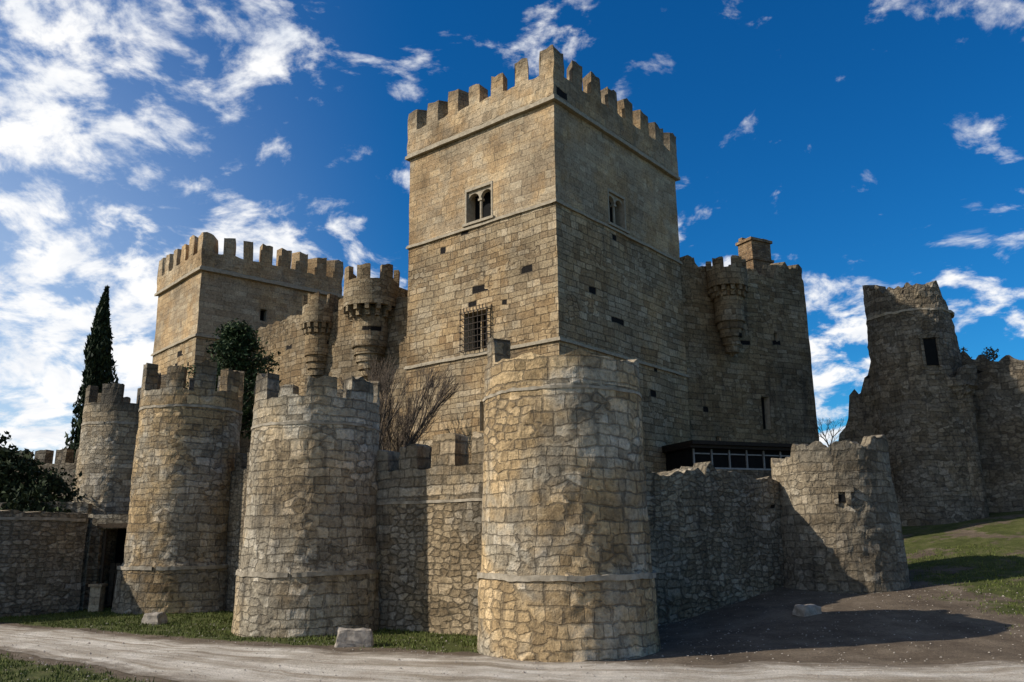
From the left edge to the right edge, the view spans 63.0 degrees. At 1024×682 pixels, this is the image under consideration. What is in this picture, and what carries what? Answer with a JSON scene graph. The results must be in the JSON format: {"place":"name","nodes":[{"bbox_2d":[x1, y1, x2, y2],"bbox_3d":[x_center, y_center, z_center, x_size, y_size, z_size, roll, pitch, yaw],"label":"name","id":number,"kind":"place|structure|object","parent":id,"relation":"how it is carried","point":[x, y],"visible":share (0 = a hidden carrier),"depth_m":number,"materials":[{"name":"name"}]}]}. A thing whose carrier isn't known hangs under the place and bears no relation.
{"place":"outdoors","nodes":[
{"label":"outdoors","id":0,"kind":"place"},
{"bbox_2d":[0,510,1023,681],"bbox_3d":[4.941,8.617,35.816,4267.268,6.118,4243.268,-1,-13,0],"label":"ground","id":1,"kind":"structure","parent":0,"point":[1002,531],"depth_m":27.94,"materials":[{"name":"soil"}]},
{"bbox_2d":[0,431,84,512],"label":"evergreen shrubs","id":2,"kind":"object","parent":1,"relation":"on","point":[20,486],"visible":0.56,"depth_m":49.91,"materials":[{"name":"green plant"}]},
{"bbox_2d":[0,509,91,617],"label":"entrance wall","id":3,"kind":"structure","parent":1,"relation":"on","point":[43,559],"depth_m":39.05,"materials":[{"name":"stone"}]},
{"bbox_2d":[0,501,91,513],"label":"wall","id":4,"kind":"structure","parent":3,"relation":"on","point":[80,507],"depth_m":48.04,"materials":[{"name":"stone"}]},
{"bbox_2d":[17,448,78,500],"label":"curtain wall","id":5,"kind":"structure","parent":1,"relation":"on","point":[64,458],"depth_m":60.24,"materials":[{"name":"grey stone"}]},
{"bbox_2d":[62,284,118,462],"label":"cypress tree","id":6,"kind":"object","parent":1,"relation":"on","point":[99,362],"visible":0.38,"depth_m":76.10,"materials":[{"name":"green plant"}]},
{"bbox_2d":[88,584,107,611],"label":"stone pillar","id":7,"kind":"structure","parent":1,"relation":"on","point":[97,597],"depth_m":39.95,"materials":[{"name":"grey stone"}]},
{"bbox_2d":[83,514,127,609],"bbox_3d":[-19.676,11.418,42.405,3.036,5.140,1.934,-1,-13,0],"label":"gateway","id":8,"kind":"object","parent":1,"relation":"on","point":[101,568],"visible":0.34,"depth_m":42.12,"materials":[{"name":"grey stone"}]},
{"bbox_2d":[72,383,140,583],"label":"round tower","id":9,"kind":"structure","parent":1,"relation":"on","point":[107,439],"depth_m":54.50,"materials":[{"name":"stone"}]},
{"bbox_2d":[143,611,166,624],"bbox_3d":[-14.568,11.349,34.140,0.899,0.562,0.623,-5,-14,17],"label":"stone block","id":10,"kind":"object","parent":1,"relation":"on","point":[154,617],"depth_m":33.95,"materials":[{"name":"grey stone"}]},
{"bbox_2d":[112,360,243,614],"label":"round tower","id":11,"kind":"structure","parent":1,"relation":"on","point":[187,444],"depth_m":40.00,"materials":[{"name":"stone"}]},
{"bbox_2d":[182,318,281,438],"bbox_3d":[-17.888,7.006,53.256,9.143,17.631,9.748,-1,-13,0],"label":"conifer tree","id":12,"kind":"object","parent":1,"relation":"on","point":[237,344],"visible":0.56,"depth_m":53.72,"materials":[{"name":"green plant"}]},
{"bbox_2d":[225,452,249,610],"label":"curtain wall","id":13,"kind":"structure","parent":1,"relation":"on","point":[238,491],"depth_m":40.28,"materials":[{"name":"stone"}]},
{"bbox_2d":[151,232,342,388],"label":"castle square tower","id":14,"kind":"structure","parent":1,"relation":"on","point":[205,289],"depth_m":67.65,"materials":[{"name":"beige stone"}]},
{"bbox_2d":[232,373,379,637],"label":"round tower","id":15,"kind":"structure","parent":1,"relation":"on","point":[308,565],"depth_m":30.08,"materials":[{"name":"stone"}]},
{"bbox_2d":[239,263,407,453],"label":"castle west wing","id":16,"kind":"structure","parent":1,"relation":"on","point":[357,324],"depth_m":56.82,"materials":[{"name":"beige stone"}]},
{"bbox_2d":[336,628,374,646],"bbox_3d":[-4.880,9.283,26.087,1.234,0.616,0.796,1,-13,-8],"label":"stone block","id":17,"kind":"object","parent":1,"relation":"on","point":[345,637],"depth_m":25.76,"materials":[{"name":"grey stone"}]},
{"bbox_2d":[339,352,463,449],"bbox_3d":[-6.439,6.774,44.779,7.127,13.992,8.162,3,-14,-15],"label":"bare tree","id":18,"kind":"object","parent":1,"relation":"on","point":[386,390],"visible":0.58,"depth_m":44.00,"materials":[{"name":"brown plant"}]},
{"bbox_2d":[379,390,425,452],"bbox_3d":[-6.347,8.297,45.313,3.986,11.253,6.548,-1,-13,0],"label":"bare tree","id":19,"kind":"object","parent":1,"relation":"on","point":[400,439],"visible":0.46,"depth_m":45.38,"materials":[{"name":"brown plant"}]},
{"bbox_2d":[376,432,482,635],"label":"curtain wall","id":20,"kind":"structure","parent":1,"relation":"on","point":[429,555],"depth_m":30.32,"materials":[{"name":"stone"}]},
{"bbox_2d":[0,543,1023,681],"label":"grass","id":21,"kind":"structure","parent":1,"relation":"on","point":[109,623],"depth_m":31.79,"materials":[{"name":"green plant"}]},
{"bbox_2d":[403,45,690,472],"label":"castle keep","id":22,"kind":"structure","parent":1,"relation":"on","point":[543,219],"depth_m":50.96,"materials":[{"name":"stone"}]},
{"bbox_2d":[462,181,493,227],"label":"twin window","id":23,"kind":"structure","parent":22,"relation":"in","point":[481,192],"depth_m":51.10,"materials":[{"name":"stone"}]},
{"bbox_2d":[607,188,629,233],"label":"twin window","id":24,"kind":"structure","parent":22,"relation":"in","point":[612,198],"depth_m":52.39,"materials":[{"name":"stone"}]},
{"bbox_2d":[476,338,659,661],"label":"round tower","id":25,"kind":"structure","parent":1,"relation":"on","point":[567,573],"depth_m":23.72,"materials":[{"name":"stone"}]},
{"bbox_2d":[645,462,783,625],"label":"curtain wall","id":26,"kind":"structure","parent":1,"relation":"on","point":[715,537],"depth_m":32.94,"materials":[{"name":"stone"}]},
{"bbox_2d":[662,440,803,477],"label":"lean to building","id":27,"kind":"structure","parent":1,"relation":"on","point":[752,459],"depth_m":50.51,"materials":[{"name":"black metal"}]},
{"bbox_2d":[680,237,818,444],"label":"castle east wing","id":28,"kind":"structure","parent":1,"relation":"on","point":[748,366],"depth_m":59.27,"materials":[{"name":"beige stone"}]},
{"bbox_2d":[792,604,821,616],"bbox_3d":[10.315,9.423,29.199,0.927,0.427,0.642,7,-15,-28],"label":"stone block","id":29,"kind":"object","parent":1,"relation":"on","point":[807,610],"depth_m":28.98,"materials":[{"name":"grey stone"}]},
{"bbox_2d":[771,434,910,593],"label":"round tower","id":30,"kind":"structure","parent":1,"relation":"on","point":[840,525],"depth_m":34.69,"materials":[{"name":"stone"}]},
{"bbox_2d":[862,280,988,525],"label":"ruined round tower","id":31,"kind":"structure","parent":1,"relation":"on","point":[925,385],"depth_m":52.56,"materials":[{"name":"grey stone"}]},
{"bbox_2d":[959,350,1023,512],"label":"curtain wall","id":32,"kind":"structure","parent":1,"relation":"on","point":[998,404],"depth_m":53.32,"materials":[{"name":"grey stone"}]},
{"bbox_2d":[958,346,999,364],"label":"wall top plants","id":33,"kind":"object","parent":32,"relation":"on","point":[992,354],"depth_m":54.74,"materials":[{"name":"green plant"}]},
{"bbox_2d":[0,624,1023,681],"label":"dirt road","id":34,"kind":"structure","parent":0,"point":[227,664],"depth_m":21.22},
{"bbox_2d":[0,582,1023,681],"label":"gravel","id":35,"kind":"structure","parent":0,"point":[549,665],"depth_m":24.02,"materials":[{"name":"grey gravel"}]},
{"bbox_2d":[0,0,1023,463],"label":"sky","id":36,"kind":"structure","parent":0,"point":[881,142],"materials":[{"name":"blue"}]},
{"bbox_2d":[810,418,849,447],"bbox_3d":[21.082,6.432,55.423,2.661,2.959,1.286,-3,-13,9],"label":"bare shrub","id":37,"kind":"object","parent":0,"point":[827,428],"visible":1,"depth_m":55.53,"materials":[{"name":"brown plant"}]},
{"bbox_2d":[838,361,877,442],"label":"ruined wall","id":38,"kind":"structure","parent":0,"point":[863,418],"depth_m":55.75,"materials":[{"name":"grey stone"}]}
]}

